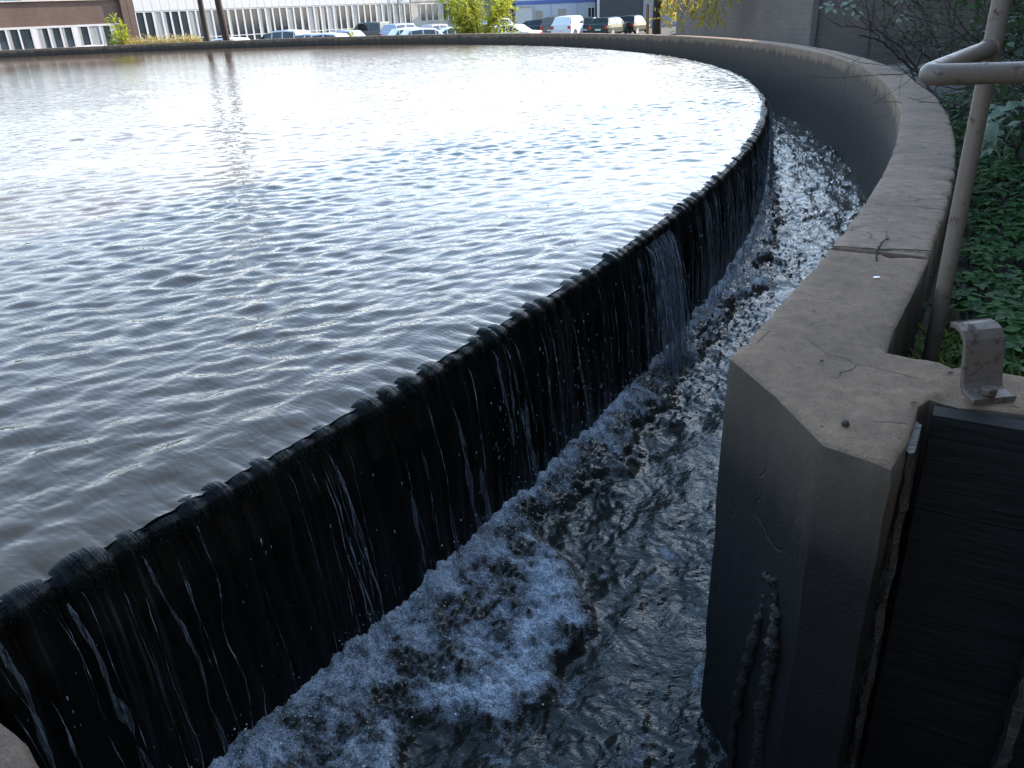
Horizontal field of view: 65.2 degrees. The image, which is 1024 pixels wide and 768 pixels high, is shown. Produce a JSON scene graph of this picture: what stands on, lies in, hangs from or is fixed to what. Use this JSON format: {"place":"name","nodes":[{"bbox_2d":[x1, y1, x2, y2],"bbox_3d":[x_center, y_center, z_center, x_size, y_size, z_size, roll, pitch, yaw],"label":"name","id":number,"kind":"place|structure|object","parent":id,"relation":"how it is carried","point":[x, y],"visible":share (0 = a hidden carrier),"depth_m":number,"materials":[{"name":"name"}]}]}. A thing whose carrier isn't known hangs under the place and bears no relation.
{"place":"outdoors","nodes":[
{"label":"outdoors","id":0,"kind":"place"},
{"bbox_2d":[0,0,133,49],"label":"brick building","id":1,"kind":"structure","parent":0,"point":[32,24],"depth_m":60.66,"materials":[{"name":"brick"}]},
{"bbox_2d":[0,29,10,49],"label":"window","id":2,"kind":"structure","parent":1,"relation":"in","point":[4,43],"depth_m":58.42,"materials":[{"name":"clear glass"}]},
{"bbox_2d":[5,29,22,49],"bbox_3d":[-36.612,-25.237,58.909,0.090,1.665,0.860,20,33,39],"label":"window","id":3,"kind":"structure","parent":1,"relation":"in","point":[13,35],"depth_m":58.86,"materials":[{"name":"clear glass"}]},
{"bbox_2d":[18,28,35,48],"bbox_3d":[-36.024,-25.528,59.472,0.090,1.665,0.860,20,33,39],"label":"window","id":4,"kind":"structure","parent":1,"relation":"in","point":[26,36],"depth_m":59.41,"materials":[{"name":"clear glass"}]},
{"bbox_2d":[35,27,52,47],"bbox_3d":[-35.205,-25.933,60.258,0.090,1.665,0.860,20,33,39],"label":"window","id":5,"kind":"structure","parent":1,"relation":"in","point":[43,34],"depth_m":60.20,"materials":[{"name":"clear glass"}]},
{"bbox_2d":[48,27,64,47],"bbox_3d":[-34.616,-26.224,60.822,0.090,1.665,0.860,20,33,39],"label":"window","id":6,"kind":"structure","parent":1,"relation":"in","point":[57,41],"depth_m":60.77,"materials":[{"name":"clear glass"}]},
{"bbox_2d":[60,26,75,46],"bbox_3d":[-34.028,-26.515,61.385,0.090,1.665,0.860,20,33,39],"label":"window","id":7,"kind":"structure","parent":1,"relation":"in","point":[67,32],"depth_m":61.34,"materials":[{"name":"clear glass"}]},
{"bbox_2d":[76,26,91,45],"bbox_3d":[-33.209,-26.920,62.170,0.090,1.665,0.860,20,33,39],"label":"window","id":8,"kind":"structure","parent":1,"relation":"in","point":[83,31],"depth_m":62.11,"materials":[{"name":"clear glass"}]},
{"bbox_2d":[88,25,103,44],"bbox_3d":[-32.621,-27.209,62.730,0.090,1.665,0.860,20,33,39],"label":"window","id":9,"kind":"structure","parent":1,"relation":"in","point":[94,30],"depth_m":62.69,"materials":[{"name":"glass"}]},
{"bbox_2d":[99,25,113,45],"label":"window","id":10,"kind":"structure","parent":1,"relation":"in","point":[104,30],"depth_m":63.19,"materials":[{"name":"clear glass"}]},
{"bbox_2d":[0,45,761,601],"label":"water","id":11,"kind":"structure","parent":0,"point":[222,265],"depth_m":4.43,"materials":[{"name":"liquid"}]},
{"bbox_2d":[208,110,865,767],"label":"water","id":12,"kind":"structure","parent":0,"point":[610,672],"depth_m":2.66,"materials":[{"name":"liquid"}]},
{"bbox_2d":[169,164,781,767],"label":"froth","id":13,"kind":"object","parent":12,"relation":"on","point":[503,522],"visible":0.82,"depth_m":2.86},
{"bbox_2d":[685,720,726,767],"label":"water","id":14,"kind":"structure","parent":0,"point":[708,752],"depth_m":2.15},
{"bbox_2d":[631,26,1023,366],"bbox_3d":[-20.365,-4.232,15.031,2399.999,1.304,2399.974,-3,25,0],"label":"ground","id":15,"kind":"structure","parent":0,"point":[962,265],"depth_m":3.68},
{"bbox_2d":[103,13,131,44],"bbox_3d":[-19.997,-17.345,40.928,1.446,3.047,1.934,-9,26,-13],"label":"young tree","id":16,"kind":"object","parent":15,"relation":"on","point":[117,34],"visible":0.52,"depth_m":40.54,"materials":[{"name":"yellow plant"}]},
{"bbox_2d":[197,0,209,40],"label":"tree","id":17,"kind":"object","parent":15,"relation":"on","point":[203,21],"visible":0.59,"depth_m":44.22,"materials":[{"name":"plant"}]},
{"bbox_2d":[214,0,229,40],"bbox_3d":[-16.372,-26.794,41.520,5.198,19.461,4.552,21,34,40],"label":"pole","id":18,"kind":"object","parent":15,"relation":"on","point":[222,21],"visible":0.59,"depth_m":44.19,"materials":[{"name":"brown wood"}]},
{"bbox_2d":[213,37,249,40],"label":"parked car","id":19,"kind":"object","parent":15,"relation":"on","point":[234,38],"visible":0.03,"depth_m":48.68,"materials":[{"name":"silver metal"}]},
{"bbox_2d":[267,29,309,38],"bbox_3d":[-16.207,-24.212,56.790,4.570,1.709,2.170,11,28,27],"label":"parked car","id":20,"kind":"object","parent":15,"relation":"on","point":[289,33],"visible":0.08,"depth_m":55.62,"materials":[{"name":"grey paint"}]},
{"bbox_2d":[126,0,512,42],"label":"office building","id":21,"kind":"structure","parent":15,"relation":"on","point":[253,19],"depth_m":72.63,"materials":[{"name":"white metal"}]},
{"bbox_2d":[134,11,149,41],"bbox_3d":[-29.983,-28.772,64.944,0.090,2.640,0.735,20,33,39],"label":"window","id":22,"kind":"structure","parent":21,"relation":"in","point":[140,18],"depth_m":64.79,"materials":[{"name":"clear glass"}]},
{"bbox_2d":[144,11,158,42],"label":"window","id":23,"kind":"structure","parent":21,"relation":"in","point":[149,18],"depth_m":65.28,"materials":[{"name":"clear glass"}]},
{"bbox_2d":[153,11,166,39],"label":"window","id":24,"kind":"structure","parent":21,"relation":"in","point":[158,18],"depth_m":65.77,"materials":[{"name":"glass"}]},
{"bbox_2d":[161,11,175,40],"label":"window","id":25,"kind":"structure","parent":21,"relation":"in","point":[166,15],"depth_m":66.26,"materials":[{"name":"grey glass"}]},
{"bbox_2d":[170,10,183,40],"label":"window","id":26,"kind":"structure","parent":21,"relation":"in","point":[175,17],"depth_m":66.74,"materials":[{"name":"black glass"}]},
{"bbox_2d":[178,10,191,38],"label":"window","id":27,"kind":"structure","parent":21,"relation":"in","point":[183,14],"depth_m":67.20,"materials":[{"name":"black glass"}]},
{"bbox_2d":[187,10,200,40],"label":"window","id":28,"kind":"structure","parent":21,"relation":"in","point":[192,17],"depth_m":67.73,"materials":[{"name":"glass"}]},
{"bbox_2d":[195,10,203,40],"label":"window","id":29,"kind":"structure","parent":21,"relation":"in","point":[197,11],"depth_m":68.10,"materials":[{"name":"white glass"}]},
{"bbox_2d":[204,9,216,40],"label":"window","id":30,"kind":"structure","parent":21,"relation":"in","point":[208,12],"depth_m":68.78,"materials":[{"name":"glass"}]},
{"bbox_2d":[211,9,221,38],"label":"window","id":31,"kind":"structure","parent":21,"relation":"in","point":[214,13],"depth_m":69.15,"materials":[{"name":"grey glass"}]},
{"bbox_2d":[223,9,231,36],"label":"window","id":32,"kind":"structure","parent":21,"relation":"in","point":[225,10],"depth_m":69.77,"materials":[{"name":"grey glass"}]},
{"bbox_2d":[227,8,239,36],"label":"window","id":33,"kind":"structure","parent":21,"relation":"in","point":[231,12],"depth_m":70.17,"materials":[{"name":"grey glass"}]},
{"bbox_2d":[235,8,246,37],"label":"window","id":34,"kind":"structure","parent":21,"relation":"in","point":[239,11],"depth_m":70.66,"materials":[{"name":"grey glass"}]},
{"bbox_2d":[243,8,254,39],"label":"window","id":35,"kind":"structure","parent":21,"relation":"in","point":[246,11],"depth_m":71.19,"materials":[{"name":"grey glass"}]},
{"bbox_2d":[250,8,261,38],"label":"window","id":36,"kind":"structure","parent":21,"relation":"in","point":[254,11],"depth_m":71.68,"materials":[{"name":"grey glass"}]},
{"bbox_2d":[258,7,268,35],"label":"window","id":37,"kind":"structure","parent":21,"relation":"in","point":[261,11],"depth_m":72.08,"materials":[{"name":"grey glass"}]},
{"bbox_2d":[265,7,274,32],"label":"window","id":38,"kind":"structure","parent":21,"relation":"in","point":[268,10],"depth_m":72.53,"materials":[{"name":"grey glass"}]},
{"bbox_2d":[272,7,281,30],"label":"window","id":39,"kind":"structure","parent":21,"relation":"in","point":[276,12],"depth_m":73.00,"materials":[{"name":"grey glass"}]},
{"bbox_2d":[279,7,288,29],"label":"window","id":40,"kind":"structure","parent":21,"relation":"in","point":[283,12],"depth_m":73.48,"materials":[{"name":"grey glass"}]},
{"bbox_2d":[286,7,295,28],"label":"window","id":41,"kind":"structure","parent":21,"relation":"in","point":[290,12],"depth_m":73.95,"materials":[{"name":"glass"}]},
{"bbox_2d":[293,6,302,29],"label":"window","id":42,"kind":"structure","parent":21,"relation":"in","point":[297,13],"depth_m":74.46,"materials":[{"name":"grey glass"}]},
{"bbox_2d":[300,6,309,31],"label":"window","id":43,"kind":"structure","parent":21,"relation":"in","point":[304,15],"depth_m":74.95,"materials":[{"name":"grey glass"}]},
{"bbox_2d":[307,6,316,32],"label":"window","id":44,"kind":"structure","parent":21,"relation":"in","point":[310,10],"depth_m":75.49,"materials":[{"name":"glass"}]},
{"bbox_2d":[313,6,322,32],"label":"window","id":45,"kind":"structure","parent":21,"relation":"in","point":[317,13],"depth_m":75.97,"materials":[{"name":"grey glass"}]},
{"bbox_2d":[320,5,329,32],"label":"window","id":46,"kind":"structure","parent":21,"relation":"in","point":[323,9],"depth_m":76.45,"materials":[{"name":"grey glass"}]},
{"bbox_2d":[326,5,335,31],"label":"window","id":47,"kind":"structure","parent":21,"relation":"in","point":[330,13],"depth_m":76.93,"materials":[{"name":"glass"}]},
{"bbox_2d":[333,5,341,30],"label":"window","id":48,"kind":"structure","parent":21,"relation":"in","point":[336,9],"depth_m":77.40,"materials":[{"name":"grey glass"}]},
{"bbox_2d":[339,5,347,29],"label":"window","id":49,"kind":"structure","parent":21,"relation":"in","point":[343,15],"depth_m":77.88,"materials":[{"name":"grey glass"}]},
{"bbox_2d":[345,5,353,29],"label":"window","id":50,"kind":"structure","parent":21,"relation":"in","point":[349,13],"depth_m":78.36,"materials":[{"name":"grey glass"}]},
{"bbox_2d":[352,4,359,27],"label":"window","id":51,"kind":"structure","parent":21,"relation":"in","point":[355,12],"depth_m":78.74,"materials":[{"name":"glass"}]},
{"bbox_2d":[358,4,365,22],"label":"window","id":52,"kind":"structure","parent":21,"relation":"in","point":[360,6],"depth_m":79.19,"materials":[{"name":"grey glass"}]},
{"bbox_2d":[364,4,370,21],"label":"window","id":53,"kind":"structure","parent":21,"relation":"in","point":[366,6],"depth_m":79.67,"materials":[{"name":"grey glass"}]},
{"bbox_2d":[370,4,376,21],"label":"window","id":54,"kind":"structure","parent":21,"relation":"in","point":[372,6],"depth_m":80.16,"materials":[{"name":"grey glass"}]},
{"bbox_2d":[376,4,382,21],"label":"window","id":55,"kind":"structure","parent":21,"relation":"in","point":[378,6],"depth_m":80.67,"materials":[{"name":"glass"}]},
{"bbox_2d":[381,3,388,21],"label":"window","id":56,"kind":"structure","parent":21,"relation":"in","point":[384,6],"depth_m":81.16,"materials":[{"name":"grey glass"}]},
{"bbox_2d":[387,3,394,23],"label":"window","id":57,"kind":"structure","parent":21,"relation":"in","point":[389,5],"depth_m":81.66,"materials":[{"name":"grey glass"}]},
{"bbox_2d":[393,3,398,22],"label":"window","id":58,"kind":"structure","parent":21,"relation":"in","point":[395,6],"depth_m":82.10,"materials":[{"name":"glass"}]},
{"bbox_2d":[398,3,405,22],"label":"window","id":59,"kind":"structure","parent":21,"relation":"in","point":[401,5],"depth_m":82.66,"materials":[{"name":"glass"}]},
{"bbox_2d":[404,3,410,22],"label":"window","id":60,"kind":"structure","parent":21,"relation":"in","point":[406,5],"depth_m":83.12,"materials":[{"name":"grey glass"}]},
{"bbox_2d":[419,3,426,21],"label":"window","id":61,"kind":"structure","parent":21,"relation":"in","point":[422,7],"depth_m":84.50,"materials":[{"name":"grey glass"}]},
{"bbox_2d":[426,3,432,20],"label":"window","id":62,"kind":"structure","parent":21,"relation":"in","point":[428,5],"depth_m":85.05,"materials":[{"name":"grey glass"}]},
{"bbox_2d":[432,3,438,20],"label":"window","id":63,"kind":"structure","parent":21,"relation":"in","point":[434,5],"depth_m":85.65,"materials":[{"name":"grey glass"}]},
{"bbox_2d":[309,33,348,37],"bbox_3d":[-11.866,-21.140,50.038,4.170,1.509,2.060,8,27,22],"label":"parked car","id":64,"kind":"object","parent":15,"relation":"on","point":[329,35],"visible":0.03,"depth_m":48.99,"materials":[{"name":"silver metal"}]},
{"bbox_2d":[330,30,365,35],"bbox_3d":[-12.402,-24.720,57.738,4.170,1.509,2.060,11,28,27],"label":"parked car","id":65,"kind":"object","parent":15,"relation":"on","point":[357,32],"visible":0.06,"depth_m":56.70,"materials":[{"name":"grey"}]},
{"bbox_2d":[353,21,389,35],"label":"parked van","id":66,"kind":"object","parent":15,"relation":"on","point":[373,28],"visible":0.17,"depth_m":71.82,"materials":[{"name":"grey metal"}]},
{"bbox_2d":[379,23,415,35],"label":"parked car","id":67,"kind":"object","parent":15,"relation":"on","point":[386,29],"visible":0.1,"depth_m":65.31,"materials":[{"name":"silver metal"}]},
{"bbox_2d":[388,27,419,34],"bbox_3d":[-6.849,-24.550,56.832,4.170,1.509,2.060,-15,28,-25],"label":"parked car","id":68,"kind":"object","parent":15,"relation":"on","point":[398,31],"visible":0.05,"depth_m":55.67,"materials":[{"name":"silver metal"}]},
{"bbox_2d":[401,28,442,34],"bbox_3d":[-5.383,-22.497,52.302,4.170,1.509,2.060,-13,27,-22],"label":"parked car","id":69,"kind":"object","parent":15,"relation":"on","point":[417,31],"visible":0.09,"depth_m":51.28,"materials":[{"name":"white paint"}]},
{"bbox_2d":[420,24,448,29],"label":"parked car","id":70,"kind":"object","parent":15,"relation":"on","point":[437,26],"visible":0.07,"depth_m":66.48,"materials":[{"name":"silver metal"}]},
{"bbox_2d":[438,27,458,33],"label":"parked car","id":71,"kind":"object","parent":15,"relation":"on","point":[443,30],"visible":0.03,"depth_m":53.99,"materials":[{"name":"white paint"}]},
{"bbox_2d":[435,0,518,33],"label":"shrub","id":72,"kind":"object","parent":15,"relation":"on","point":[470,17],"visible":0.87,"depth_m":40.10,"materials":[{"name":"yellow plant"}]},
{"bbox_2d":[494,16,520,32],"bbox_3d":[-0.345,-17.591,40.705,1.726,2.062,1.836,-3,25,0],"label":"shrub","id":73,"kind":"object","parent":15,"relation":"on","point":[514,22],"visible":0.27,"depth_m":40.19,"materials":[{"name":"green plant"}]},
{"bbox_2d":[493,24,542,32],"bbox_3d":[-0.285,-23.971,55.036,4.670,1.439,2.100,14,30,31],"label":"parked car","id":74,"kind":"object","parent":15,"relation":"on","point":[522,28],"visible":0.17,"depth_m":53.98,"materials":[{"name":"white paint"}]},
{"bbox_2d":[527,19,542,29],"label":"parked car","id":75,"kind":"object","parent":15,"relation":"on","point":[534,24],"visible":0.11,"depth_m":67.97,"materials":[{"name":"grey paint"}]},
{"bbox_2d":[540,16,558,32],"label":"parked car","id":76,"kind":"object","parent":15,"relation":"on","point":[546,24],"visible":0.16,"depth_m":65.92,"materials":[{"name":"beige metal"}]},
{"bbox_2d":[512,0,594,23],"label":"workshop building","id":77,"kind":"structure","parent":15,"relation":"on","point":[533,9],"depth_m":87.97,"materials":[{"name":"blue paint"}]},
{"bbox_2d":[551,15,583,32],"bbox_3d":[4.968,-29.423,65.850,2.170,1.709,4.570,11,28,27],"label":"parked car","id":78,"kind":"object","parent":15,"relation":"on","point":[568,24],"visible":0.57,"depth_m":64.22,"materials":[{"name":"white paint"}]},
{"bbox_2d":[582,17,597,32],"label":"parked car","id":79,"kind":"object","parent":15,"relation":"on","point":[587,21],"visible":0.15,"depth_m":65.54,"materials":[{"name":"grey paint"}]},
{"bbox_2d":[589,17,629,33],"bbox_3d":[8.100,-29.250,65.445,2.100,1.479,4.720,13,29,30],"label":"parked car","id":80,"kind":"object","parent":15,"relation":"on","point":[608,25],"visible":0.8,"depth_m":63.94,"materials":[{"name":"grey paint"}]},
{"bbox_2d":[620,15,649,33],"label":"parked car","id":81,"kind":"object","parent":15,"relation":"on","point":[636,24],"visible":0.59,"depth_m":66.30,"materials":[{"name":"beige paint"}]},
{"bbox_2d":[595,0,676,26],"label":"garage hall","id":82,"kind":"structure","parent":15,"relation":"on","point":[611,8],"depth_m":86.41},
{"bbox_2d":[646,4,649,33],"bbox_3d":[6.686,-17.467,39.453,0.176,2.300,0.173,-3,25,0],"label":"post","id":83,"kind":"object","parent":15,"relation":"on","point":[647,17],"visible":0.59,"depth_m":39.16,"materials":[{"name":"brown paint"}]},
{"bbox_2d":[638,28,675,34],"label":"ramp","id":84,"kind":"structure","parent":15,"relation":"on","point":[665,31],"depth_m":47.22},
{"bbox_2d":[652,0,676,33],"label":"tree","id":85,"kind":"object","parent":15,"relation":"on","point":[656,25],"visible":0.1,"depth_m":37.02,"materials":[{"name":"yellow plant"}]},
{"bbox_2d":[646,0,739,33],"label":"tree","id":86,"kind":"object","parent":15,"relation":"on","point":[701,2],"visible":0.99,"depth_m":22.71,"materials":[{"name":"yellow plant"}]},
{"bbox_2d":[676,0,813,45],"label":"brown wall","id":87,"kind":"structure","parent":15,"relation":"on","point":[786,21],"depth_m":22.74,"materials":[{"name":"concrete"}]},
{"bbox_2d":[819,0,941,106],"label":"shrub","id":88,"kind":"object","parent":15,"relation":"on","point":[830,7],"visible":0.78,"depth_m":8.49,"materials":[{"name":"brown plant"}]},
{"bbox_2d":[802,0,1023,135],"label":"bush","id":89,"kind":"object","parent":15,"relation":"on","point":[1018,53],"visible":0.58,"depth_m":4.37,"materials":[{"name":"brown plant"}]},
{"bbox_2d":[809,0,1020,64],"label":"brown building","id":90,"kind":"structure","parent":15,"relation":"on","point":[826,33],"depth_m":19.93,"materials":[{"name":"concrete"}]},
{"bbox_2d":[808,0,1023,118],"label":"bush","id":91,"kind":"object","parent":15,"relation":"on","point":[1016,41],"visible":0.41,"depth_m":6.04,"materials":[{"name":"brown plant"}]},
{"bbox_2d":[840,0,1023,182],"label":"bush","id":92,"kind":"object","parent":15,"relation":"on","point":[965,98],"visible":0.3,"depth_m":5.60,"materials":[{"name":"brown plant"}]},
{"bbox_2d":[855,0,1023,121],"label":"bush","id":93,"kind":"object","parent":15,"relation":"on","point":[976,20],"visible":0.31,"depth_m":6.00,"materials":[{"name":"brown plant"}]},
{"bbox_2d":[863,0,1023,89],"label":"bush","id":94,"kind":"object","parent":15,"relation":"on","point":[959,17],"visible":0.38,"depth_m":8.16,"materials":[{"name":"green plant"}]},
{"bbox_2d":[873,0,1020,64],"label":"bush","id":95,"kind":"object","parent":15,"relation":"on","point":[930,30],"visible":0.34,"depth_m":10.09,"materials":[{"name":"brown plant"}]},
{"bbox_2d":[907,310,1023,376],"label":"grass","id":96,"kind":"structure","parent":15,"relation":"on","point":[945,351],"depth_m":2.40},
{"bbox_2d":[913,85,1023,374],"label":"ground cover","id":97,"kind":"object","parent":15,"relation":"on","point":[1006,307],"visible":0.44,"depth_m":3.40,"materials":[{"name":"green plant"}]},
{"bbox_2d":[919,0,1023,361],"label":"handrail","id":98,"kind":"object","parent":15,"relation":"on","point":[981,68],"visible":0.96,"depth_m":2.00,"materials":[{"name":"metal"}]},
{"bbox_2d":[931,0,1019,52],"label":"bush","id":99,"kind":"object","parent":15,"relation":"on","point":[962,2],"visible":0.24,"depth_m":8.91,"materials":[{"name":"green plant"}]},
{"bbox_2d":[954,84,1023,161],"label":"bush","id":100,"kind":"object","parent":15,"relation":"on","point":[1003,92],"visible":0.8,"depth_m":3.69,"materials":[{"name":"green plant"}]},
{"bbox_2d":[980,99,1023,160],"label":"shrub","id":101,"kind":"object","parent":15,"relation":"on","point":[993,133],"visible":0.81,"depth_m":3.97,"materials":[{"name":"green plant"}]},
{"bbox_2d":[983,0,1023,112],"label":"shrub","id":102,"kind":"object","parent":15,"relation":"on","point":[1005,48],"visible":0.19,"depth_m":6.31,"materials":[{"name":"green plant"}]},
{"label":"tank floor","id":103,"kind":"structure","parent":0,"visible":0},
{"bbox_2d":[0,724,38,767],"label":"concrete block","id":104,"kind":"structure","parent":103,"relation":"on","point":[15,752],"depth_m":0.92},
{"bbox_2d":[0,69,769,646],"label":"settling tank","id":105,"kind":"object","parent":103,"relation":"on","point":[96,575],"visible":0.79,"depth_m":2.07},
{"bbox_2d":[0,45,781,767],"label":"waterfall","id":106,"kind":"structure","parent":105,"relation":"in","point":[196,645],"depth_m":2.30,"materials":[{"name":"liquid"}]},
{"bbox_2d":[0,33,1023,767],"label":"channel wall","id":107,"kind":"structure","parent":103,"relation":"on","point":[808,489],"depth_m":1.86,"materials":[{"name":"concrete"}]},
{"bbox_2d":[845,406,1023,767],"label":"sluice gate","id":108,"kind":"structure","parent":107,"relation":"attached to","point":[950,690],"depth_m":1.67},
{"bbox_2d":[950,317,1016,405],"bbox_3d":[0.934,-0.045,1.588,0.090,0.137,0.110,-6,25,-6],"label":"steel bracket","id":109,"kind":"object","parent":107,"relation":"on","point":[982,361],"visible":1,"depth_m":1.58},
{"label":"bank","id":110,"kind":"structure","parent":0,"visible":0},
{"bbox_2d":[122,33,203,44],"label":"dry weeds","id":111,"kind":"object","parent":110,"relation":"on","point":[156,40],"visible":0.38,"depth_m":40.53,"materials":[{"name":"plant"}]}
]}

